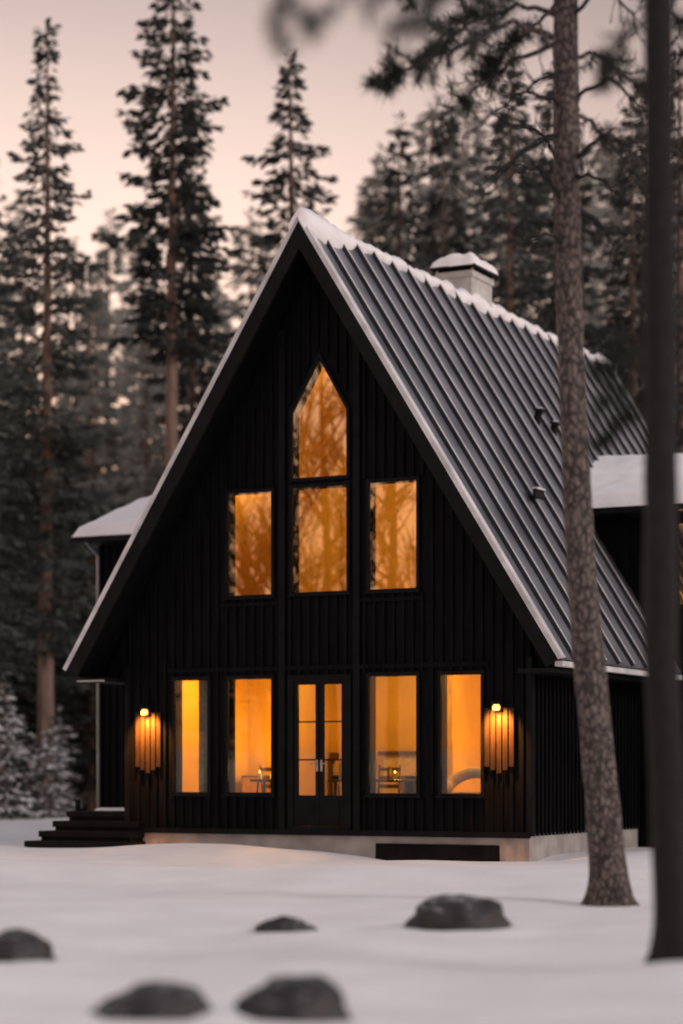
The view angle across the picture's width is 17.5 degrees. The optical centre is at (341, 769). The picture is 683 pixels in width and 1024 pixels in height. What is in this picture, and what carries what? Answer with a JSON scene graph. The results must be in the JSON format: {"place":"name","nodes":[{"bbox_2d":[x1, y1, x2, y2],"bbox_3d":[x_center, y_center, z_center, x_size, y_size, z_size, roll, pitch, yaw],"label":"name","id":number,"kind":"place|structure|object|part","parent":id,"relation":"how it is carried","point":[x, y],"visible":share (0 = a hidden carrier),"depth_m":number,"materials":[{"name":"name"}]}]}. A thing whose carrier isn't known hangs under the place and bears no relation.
{"place":"outdoors","nodes":[
{"label":"outdoors","id":0,"kind":"place"},
{"bbox_2d":[0,806,682,1023],"bbox_3d":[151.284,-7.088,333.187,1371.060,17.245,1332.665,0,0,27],"label":"ground","id":1,"kind":"structure","parent":0,"point":[106,922],"depth_m":17.11,"materials":[{"name":"white snow"}]},
{"bbox_2d":[0,248,19,456],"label":"spruce tree","id":2,"kind":"object","parent":1,"relation":"on","point":[4,281],"visible":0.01,"depth_m":90.64,"materials":[{"name":"green plant"}]},
{"bbox_2d":[0,319,35,703],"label":"spruce tree","id":3,"kind":"object","parent":1,"relation":"on","point":[5,435],"depth_m":74.36,"materials":[{"name":"green plant"}]},
{"bbox_2d":[0,655,36,817],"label":"spruce tree","id":4,"kind":"object","parent":1,"relation":"on","point":[24,748],"visible":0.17,"depth_m":59.99,"materials":[{"name":"green plant"}]},
{"bbox_2d":[1,278,41,626],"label":"spruce tree","id":5,"kind":"object","parent":1,"relation":"on","point":[13,298],"visible":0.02,"depth_m":88.98,"materials":[{"name":"green plant"}]},
{"bbox_2d":[0,673,46,819],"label":"spruce tree","id":6,"kind":"object","parent":1,"relation":"on","point":[18,755],"visible":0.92,"depth_m":56.86,"materials":[{"name":"green plant"}]},
{"bbox_2d":[0,327,51,673],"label":"spruce tree","id":7,"kind":"object","parent":1,"relation":"on","point":[5,564],"visible":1,"depth_m":57.39,"materials":[{"name":"green plant"}]},
{"bbox_2d":[0,928,56,961],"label":"boulder","id":8,"kind":"object","parent":1,"relation":"on","point":[18,945],"visible":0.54,"depth_m":14.81,"materials":[{"name":"grey stone"}]},
{"bbox_2d":[0,191,86,790],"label":"spruce tree","id":9,"kind":"object","parent":1,"relation":"on","point":[21,225],"visible":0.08,"depth_m":86.12,"materials":[{"name":"green plant"}]},
{"bbox_2d":[0,662,87,810],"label":"spruce tree","id":10,"kind":"object","parent":1,"relation":"on","point":[76,793],"visible":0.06,"depth_m":65.60,"materials":[{"name":"green plant"}]},
{"bbox_2d":[0,181,90,737],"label":"spruce tree","id":11,"kind":"object","parent":1,"relation":"on","point":[24,682],"visible":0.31,"depth_m":63.65,"materials":[{"name":"green plant"}]},
{"bbox_2d":[20,715,74,818],"bbox_3d":[-7.648,0.101,58.024,1.634,3.072,1.494,0,0,-2],"label":"spruce tree","id":12,"kind":"object","parent":1,"relation":"on","point":[46,793],"visible":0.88,"depth_m":57.87,"materials":[{"name":"plant"}]},
{"bbox_2d":[0,355,96,802],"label":"spruce tree","id":13,"kind":"object","parent":1,"relation":"on","point":[30,741],"visible":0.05,"depth_m":65.74,"materials":[{"name":"green plant"}]},
{"bbox_2d":[14,724,85,800],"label":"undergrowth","id":14,"kind":"object","parent":1,"relation":"on","point":[72,782],"visible":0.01,"depth_m":75.86,"materials":[{"name":"brown plant"}]},
{"bbox_2d":[23,692,82,813],"bbox_3d":[-8.229,-0.298,62.939,1.796,4.018,1.963,0,0,-4],"label":"spruce tree","id":15,"kind":"object","parent":1,"relation":"on","point":[75,777],"visible":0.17,"depth_m":62.97,"materials":[{"name":"green plant"}]},
{"bbox_2d":[11,313,94,784],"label":"spruce tree","id":16,"kind":"object","parent":1,"relation":"on","point":[65,399],"visible":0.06,"depth_m":83.23,"materials":[{"name":"green plant"}]},
{"bbox_2d":[0,17,130,811],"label":"spruce tree","id":17,"kind":"object","parent":1,"relation":"on","point":[45,624],"visible":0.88,"depth_m":59.80,"materials":[{"name":"green plant"}]},
{"bbox_2d":[29,483,102,809],"bbox_3d":[-7.218,-3.401,63.814,3.454,9.783,3.694,0,0,-6],"label":"spruce tree","id":18,"kind":"object","parent":1,"relation":"on","point":[78,702],"visible":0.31,"depth_m":63.78,"materials":[{"name":"green plant"}]},
{"bbox_2d":[9,237,149,693],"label":"spruce tree","id":19,"kind":"object","parent":1,"relation":"on","point":[80,287],"visible":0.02,"depth_m":84.86,"materials":[{"name":"green plant"}]},
{"bbox_2d":[71,736,96,809],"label":"spruce tree","id":20,"kind":"object","parent":1,"relation":"on","point":[85,796],"visible":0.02,"depth_m":65.69,"materials":[{"name":"green plant"}]},
{"bbox_2d":[24,800,145,847],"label":"entrance steps","id":21,"kind":"structure","parent":1,"relation":"on","point":[103,827],"depth_m":36.61,"materials":[{"name":"black wood"}]},
{"bbox_2d":[33,261,138,804],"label":"spruce tree","id":22,"kind":"object","parent":1,"relation":"on","point":[104,318],"visible":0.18,"depth_m":75.26,"materials":[{"name":"green plant"}]},
{"bbox_2d":[69,282,139,551],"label":"spruce tree","id":23,"kind":"object","parent":1,"relation":"on","point":[100,329],"visible":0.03,"depth_m":91.08,"materials":[{"name":"green plant"}]},
{"bbox_2d":[63,312,165,751],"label":"spruce tree","id":24,"kind":"object","parent":1,"relation":"on","point":[134,432],"visible":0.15,"depth_m":69.92,"materials":[{"name":"green plant"}]},
{"bbox_2d":[65,306,165,520],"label":"spruce tree","id":25,"kind":"object","parent":1,"relation":"on","point":[134,403],"visible":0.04,"depth_m":85.26,"materials":[{"name":"green plant"}]},
{"bbox_2d":[72,206,164,488],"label":"spruce tree","id":26,"kind":"object","parent":1,"relation":"on","point":[101,255],"visible":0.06,"depth_m":92.08,"materials":[{"name":"green plant"}]},
{"bbox_2d":[60,201,196,694],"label":"spruce tree","id":27,"kind":"object","parent":1,"relation":"on","point":[121,289],"visible":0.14,"depth_m":76.75,"materials":[{"name":"green plant"}]},
{"bbox_2d":[95,448,164,704],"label":"spruce tree","id":28,"kind":"object","parent":1,"relation":"on","point":[154,471],"visible":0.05,"depth_m":66.94,"materials":[{"name":"green plant"}]},
{"bbox_2d":[88,980,213,1020],"bbox_3d":[-1.012,1.355,11.906,0.724,0.426,0.521,-7,1,-6],"label":"boulder","id":29,"kind":"object","parent":1,"relation":"on","point":[157,1000],"visible":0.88,"depth_m":11.76,"materials":[{"name":"grey stone"}]},
{"bbox_2d":[122,289,200,470],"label":"spruce tree","id":30,"kind":"object","parent":1,"relation":"on","point":[157,349],"depth_m":95.47,"materials":[{"name":"green plant"}]},
{"bbox_2d":[90,0,248,468],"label":"spruce tree","id":31,"kind":"object","parent":1,"relation":"on","point":[171,347],"visible":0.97,"depth_m":61.88,"materials":[{"name":"green plant"}]},
{"bbox_2d":[164,358,207,441],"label":"spruce tree","id":32,"kind":"object","parent":1,"relation":"on","point":[180,409],"visible":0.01,"depth_m":85.61,"materials":[{"name":"green plant"}]},
{"bbox_2d":[141,72,231,438],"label":"spruce tree","id":33,"kind":"object","parent":1,"relation":"on","point":[192,373],"visible":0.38,"depth_m":65.88,"materials":[{"name":"green plant"}]},
{"bbox_2d":[152,287,236,489],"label":"spruce tree","id":34,"kind":"object","parent":1,"relation":"on","point":[222,305],"visible":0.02,"depth_m":78.13,"materials":[{"name":"green plant"}]},
{"bbox_2d":[177,264,233,424],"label":"spruce tree","id":35,"kind":"object","parent":1,"relation":"on","point":[227,327],"visible":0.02,"depth_m":77.15,"materials":[{"name":"green plant"}]},
{"bbox_2d":[208,205,271,361],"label":"spruce tree","id":36,"kind":"object","parent":1,"relation":"on","point":[240,270],"visible":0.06,"depth_m":90.51,"materials":[{"name":"green plant"}]},
{"bbox_2d":[257,216,282,283],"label":"spruce tree","id":37,"kind":"object","parent":1,"relation":"on","point":[268,251],"visible":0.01,"depth_m":85.29,"materials":[{"name":"green plant"}]},
{"bbox_2d":[212,48,340,346],"bbox_3d":[-1.473,-9.760,65.158,6.650,22.933,7.602,0,0,-44],"label":"spruce tree","id":38,"kind":"object","parent":1,"relation":"on","point":[280,179],"visible":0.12,"depth_m":64.94,"materials":[{"name":"green plant"}]},
{"bbox_2d":[254,915,317,932],"bbox_3d":[-0.436,1.292,17.302,0.464,0.322,0.460,0,0,23],"label":"boulder","id":39,"kind":"object","parent":1,"relation":"on","point":[283,923],"visible":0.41,"depth_m":17.19,"materials":[{"name":"grey stone"}]},
{"bbox_2d":[234,974,352,1022],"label":"boulder","id":40,"kind":"object","parent":1,"relation":"on","point":[313,998],"visible":0.94,"depth_m":11.77,"materials":[{"name":"grey stone"}]},
{"bbox_2d":[63,206,682,861],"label":"frame house","id":41,"kind":"structure","parent":1,"relation":"on","point":[341,530],"depth_m":35.43,"materials":[{"name":"wood"}]},
{"bbox_2d":[170,676,211,795],"bbox_3d":[-2.413,-0.545,36.065,0.760,1.940,0.195,0,0,27],"label":"window","id":42,"kind":"structure","parent":41,"relation":"in","point":[209,678],"depth_m":35.99,"materials":[{"name":"black metal"}]},
{"bbox_2d":[223,675,274,796],"bbox_3d":[-1.445,-0.545,35.580,0.935,1.940,0.195,0,0,27],"label":"window","id":43,"kind":"structure","parent":41,"relation":"in","point":[228,728],"depth_m":35.69,"materials":[{"name":"black glass"}]},
{"bbox_2d":[223,487,274,599],"bbox_3d":[-1.445,-3.615,35.580,0.935,1.760,0.195,0,0,27],"label":"window","id":44,"kind":"structure","parent":41,"relation":"in","point":[228,511],"depth_m":35.68,"materials":[{"name":"black metal"}]},
{"bbox_2d":[241,776,270,791],"bbox_3d":[-1.007,0.500,39.016,1.500,0.800,0.460,0,0,27],"label":"sideboard","id":45,"kind":"object","parent":41,"relation":"on","point":[247,785],"visible":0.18,"depth_m":39.06,"materials":[{"name":"brown wood"}]},
{"bbox_3d":[-1.540,0.440,39.036,0.470,0.620,0.019,0,0,27],"label":"cabinet door","id":46,"kind":"part","parent":45,"relation":"part of","materials":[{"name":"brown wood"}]},
{"bbox_3d":[-1.101,0.440,38.816,0.470,0.620,0.019,0,0,27],"label":"cabinet door","id":47,"kind":"part","parent":45,"relation":"part of","materials":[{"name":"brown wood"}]},
{"bbox_2d":[250,779,270,791],"bbox_3d":[-1.251,0.525,36.073,0.477,0.753,0.477,0,0,27],"label":"side table","id":48,"kind":"object","parent":41,"relation":"in","point":[260,780],"visible":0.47,"depth_m":35.92,"materials":[{"name":"brown wood"}]},
{"bbox_2d":[259,765,270,791],"bbox_3d":[-1.067,0.409,36.600,0.444,0.982,0.420,0,0,36],"label":"dining chair","id":49,"kind":"object","parent":41,"relation":"in","point":[265,777],"visible":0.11,"depth_m":36.64,"materials":[{"name":"brown wood"}]},
{"bbox_2d":[294,681,319,825],"bbox_3d":[-0.555,-0.255,35.073,0.451,2.280,0.124,0,0,27],"label":"door","id":50,"kind":"structure","parent":41,"relation":"in","point":[306,807],"depth_m":35.06,"materials":[{"name":"black glass"}]},
{"bbox_2d":[287,481,350,596],"bbox_3d":[-0.325,-3.630,35.019,1.110,1.770,0.195,0,0,27],"label":"window","id":51,"kind":"structure","parent":41,"relation":"in","point":[341,484],"depth_m":34.94,"materials":[{"name":"black metal"}]},
{"bbox_2d":[289,352,350,481],"bbox_3d":[-0.319,-5.577,35.033,1.070,2.025,0.165,0,0,27],"label":"window","id":52,"kind":"structure","parent":41,"relation":"in","point":[319,356],"depth_m":34.98,"materials":[{"name":"black metal"}]},
{"bbox_2d":[320,681,344,825],"bbox_3d":[-0.145,-0.255,34.868,0.451,2.280,0.124,0,0,27],"label":"door","id":53,"kind":"structure","parent":41,"relation":"in","point":[332,807],"depth_m":34.87,"materials":[{"name":"black wood"}]},
{"bbox_2d":[330,753,340,794],"bbox_3d":[0.182,0.300,38.487,0.700,1.200,0.320,0,0,27],"label":"bookcase","id":54,"kind":"object","parent":41,"relation":"in","point":[335,769],"visible":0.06,"depth_m":38.51,"materials":[{"name":"brown wood"}]},
{"bbox_2d":[328,779,415,794],"bbox_3d":[0.671,0.525,35.557,1.600,0.751,0.800,0,0,27],"label":"dining table","id":55,"kind":"object","parent":41,"relation":"in","point":[335,781],"visible":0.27,"depth_m":35.08,"materials":[{"name":"brown wood"}]},
{"bbox_2d":[387,767,393,778],"bbox_3d":[0.783,0.048,35.557,0.107,0.200,0.107,0,0,27],"label":"vase","id":56,"kind":"object","parent":55,"relation":"on","point":[390,772],"visible":0.88,"depth_m":35.52,"materials":[{"name":"brown ceramic"}]},
{"bbox_2d":[378,765,400,792],"bbox_3d":[0.725,0.409,36.450,0.420,0.982,0.444,0,0,21],"label":"dining chair","id":57,"kind":"object","parent":41,"relation":"in","point":[386,777],"visible":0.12,"depth_m":36.62,"materials":[{"name":"brown wood"}]},
{"bbox_2d":[364,672,420,797],"bbox_3d":[0.819,-0.545,34.446,0.956,1.940,0.195,0,0,27],"label":"window","id":58,"kind":"structure","parent":41,"relation":"in","point":[369,697],"depth_m":34.49,"materials":[{"name":"black glass"}]},
{"bbox_2d":[364,476,420,593],"bbox_3d":[0.819,-3.635,34.446,0.956,1.780,0.195,0,0,27],"label":"window","id":59,"kind":"structure","parent":41,"relation":"in","point":[369,505],"depth_m":34.50,"materials":[{"name":"black glass"}]},
{"bbox_2d":[378,751,415,792],"bbox_3d":[1.331,0.290,37.878,1.360,1.220,0.460,0,0,27],"label":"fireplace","id":60,"kind":"object","parent":41,"relation":"in","point":[406,760],"visible":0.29,"depth_m":37.89,"materials":[{"name":"beige fabric"}]},
{"bbox_2d":[436,670,484,797],"bbox_3d":[1.847,-0.545,33.931,0.810,1.940,0.195,0,0,27],"label":"window","id":61,"kind":"structure","parent":41,"relation":"in","point":[441,751],"depth_m":34.02,"materials":[{"name":"black glass"}]},
{"bbox_2d":[447,767,480,793],"bbox_3d":[1.998,0.427,34.748,0.894,0.952,0.797,0,0,27],"label":"armchair","id":62,"kind":"object","parent":41,"relation":"in","point":[454,780],"visible":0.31,"depth_m":34.95,"materials":[{"name":"beige fabric"}]},
{"bbox_2d":[678,521,682,607],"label":"window","id":63,"kind":"structure","parent":41,"relation":"in","point":[679,522],"depth_m":37.66,"materials":[{"name":"black glass"}]},
{"bbox_2d":[344,153,411,258],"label":"spruce tree","id":64,"kind":"object","parent":1,"relation":"on","point":[371,181],"visible":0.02,"depth_m":86.66,"materials":[{"name":"green plant"}]},
{"bbox_2d":[347,143,412,266],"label":"spruce tree","id":65,"kind":"object","parent":1,"relation":"on","point":[384,165],"visible":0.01,"depth_m":95.12,"materials":[{"name":"green plant"}]},
{"bbox_2d":[384,222,410,256],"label":"spruce tree","id":66,"kind":"object","parent":1,"relation":"on","point":[396,246],"depth_m":94.20,"materials":[{"name":"green plant"}]},
{"bbox_2d":[355,111,440,267],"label":"spruce tree","id":67,"kind":"object","parent":1,"relation":"on","point":[399,217],"visible":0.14,"depth_m":71.84,"materials":[{"name":"green plant"}]},
{"bbox_2d":[414,180,456,267],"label":"spruce tree","id":68,"kind":"object","parent":1,"relation":"on","point":[452,228],"depth_m":82.75,"materials":[{"name":"green plant"}]},
{"bbox_2d":[391,93,486,275],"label":"spruce tree","id":69,"kind":"object","parent":1,"relation":"on","point":[421,151],"visible":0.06,"depth_m":74.68,"materials":[{"name":"green plant"}]},
{"bbox_2d":[408,110,491,275],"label":"spruce tree","id":70,"kind":"object","parent":1,"relation":"on","point":[458,246],"visible":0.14,"depth_m":69.90,"materials":[{"name":"green plant"}]},
{"bbox_2d":[403,894,512,930],"bbox_3d":[0.919,1.294,17.591,0.922,0.624,0.716,8,0,0],"label":"boulder","id":71,"kind":"object","parent":1,"relation":"on","point":[448,912],"visible":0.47,"depth_m":17.38,"materials":[{"name":"grey stone"}]},
{"bbox_2d":[438,150,492,256],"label":"spruce tree","id":72,"kind":"object","parent":1,"relation":"on","point":[460,173],"depth_m":85.64,"materials":[{"name":"green plant"}]},
{"bbox_2d":[257,0,682,963],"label":"pine tree","id":73,"kind":"object","parent":1,"relation":"on","point":[657,366],"visible":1,"depth_m":13.81,"materials":[{"name":"brown plant"}]},
{"bbox_2d":[443,83,497,257],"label":"spruce tree","id":74,"kind":"object","parent":1,"relation":"on","point":[478,133],"visible":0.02,"depth_m":97.72,"materials":[{"name":"green plant"}]},
{"bbox_2d":[470,177,533,319],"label":"spruce tree","id":75,"kind":"object","parent":1,"relation":"on","point":[502,251],"visible":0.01,"depth_m":83.48,"materials":[{"name":"green plant"}]},
{"bbox_2d":[468,118,544,302],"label":"spruce tree","id":76,"kind":"object","parent":1,"relation":"on","point":[494,187],"visible":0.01,"depth_m":97.10,"materials":[{"name":"green plant"}]},
{"bbox_2d":[462,50,556,331],"bbox_3d":[4.581,-8.845,59.843,7.342,21.185,6.423,0,0,43],"label":"spruce tree","id":77,"kind":"object","parent":1,"relation":"on","point":[509,297],"visible":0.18,"depth_m":59.82,"materials":[{"name":"green plant"}]},
{"bbox_2d":[352,0,682,906],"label":"pine tree","id":78,"kind":"object","parent":1,"relation":"on","point":[608,882],"visible":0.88,"depth_m":20.78,"materials":[{"name":"brown plant"}]},
{"bbox_2d":[505,147,606,323],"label":"spruce tree","id":79,"kind":"object","parent":1,"relation":"on","point":[587,316],"visible":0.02,"depth_m":90.26,"materials":[{"name":"green plant"}]},
{"bbox_2d":[537,271,584,334],"bbox_3d":[5.729,-5.585,56.146,5.444,14.417,5.091,0,0,-44],"label":"spruce tree","id":80,"kind":"object","parent":1,"relation":"on","point":[552,305],"visible":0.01,"depth_m":56.06,"materials":[{"name":"green plant"}]},
{"bbox_2d":[496,49,628,353],"bbox_3d":[6.277,-9.581,64.407,7.636,22.656,8.165,0,0,-15],"label":"spruce tree","id":81,"kind":"object","parent":1,"relation":"on","point":[586,275],"visible":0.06,"depth_m":63.88,"materials":[{"name":"green plant"}]},
{"bbox_2d":[535,219,589,324],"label":"spruce tree","id":82,"kind":"object","parent":1,"relation":"on","point":[551,281],"visible":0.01,"depth_m":72.26,"materials":[{"name":"green plant"}]},
{"bbox_2d":[541,193,611,338],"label":"spruce tree","id":83,"kind":"object","parent":1,"relation":"on","point":[594,320],"visible":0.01,"depth_m":93.72,"materials":[{"name":"green plant"}]},
{"bbox_2d":[545,126,623,384],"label":"spruce tree","id":84,"kind":"object","parent":1,"relation":"on","point":[593,205],"visible":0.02,"depth_m":72.98,"materials":[{"name":"green plant"}]},
{"bbox_2d":[580,120,643,357],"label":"spruce tree","id":85,"kind":"object","parent":1,"relation":"on","point":[610,171],"visible":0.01,"depth_m":97.23,"materials":[{"name":"green plant"}]},
{"bbox_2d":[585,125,643,390],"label":"spruce tree","id":86,"kind":"object","parent":1,"relation":"on","point":[603,164],"visible":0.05,"depth_m":80.57,"materials":[{"name":"green plant"}]},
{"bbox_2d":[584,95,682,452],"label":"spruce tree","id":87,"kind":"object","parent":1,"relation":"on","point":[634,278],"visible":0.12,"depth_m":59.85,"materials":[{"name":"green plant"}]},
{"bbox_2d":[628,238,640,326],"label":"spruce tree","id":88,"kind":"object","parent":1,"relation":"on","point":[638,321],"depth_m":88.05,"materials":[{"name":"green plant"}]},
{"bbox_2d":[602,27,682,452],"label":"spruce tree","id":89,"kind":"object","parent":1,"relation":"on","point":[678,72],"visible":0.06,"depth_m":61.91,"materials":[{"name":"green plant"}]},
{"bbox_2d":[606,129,682,404],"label":"spruce tree","id":90,"kind":"object","parent":1,"relation":"on","point":[613,217],"depth_m":74.30,"materials":[{"name":"green plant"}]},
{"bbox_2d":[627,132,682,315],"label":"spruce tree","id":91,"kind":"object","parent":1,"relation":"on","point":[676,174],"depth_m":94.73,"materials":[{"name":"green plant"}]},
{"bbox_2d":[0,0,682,471],"label":"sky","id":92,"kind":"structure","parent":0,"point":[95,39],"materials":[{"name":"pink"}]}
]}

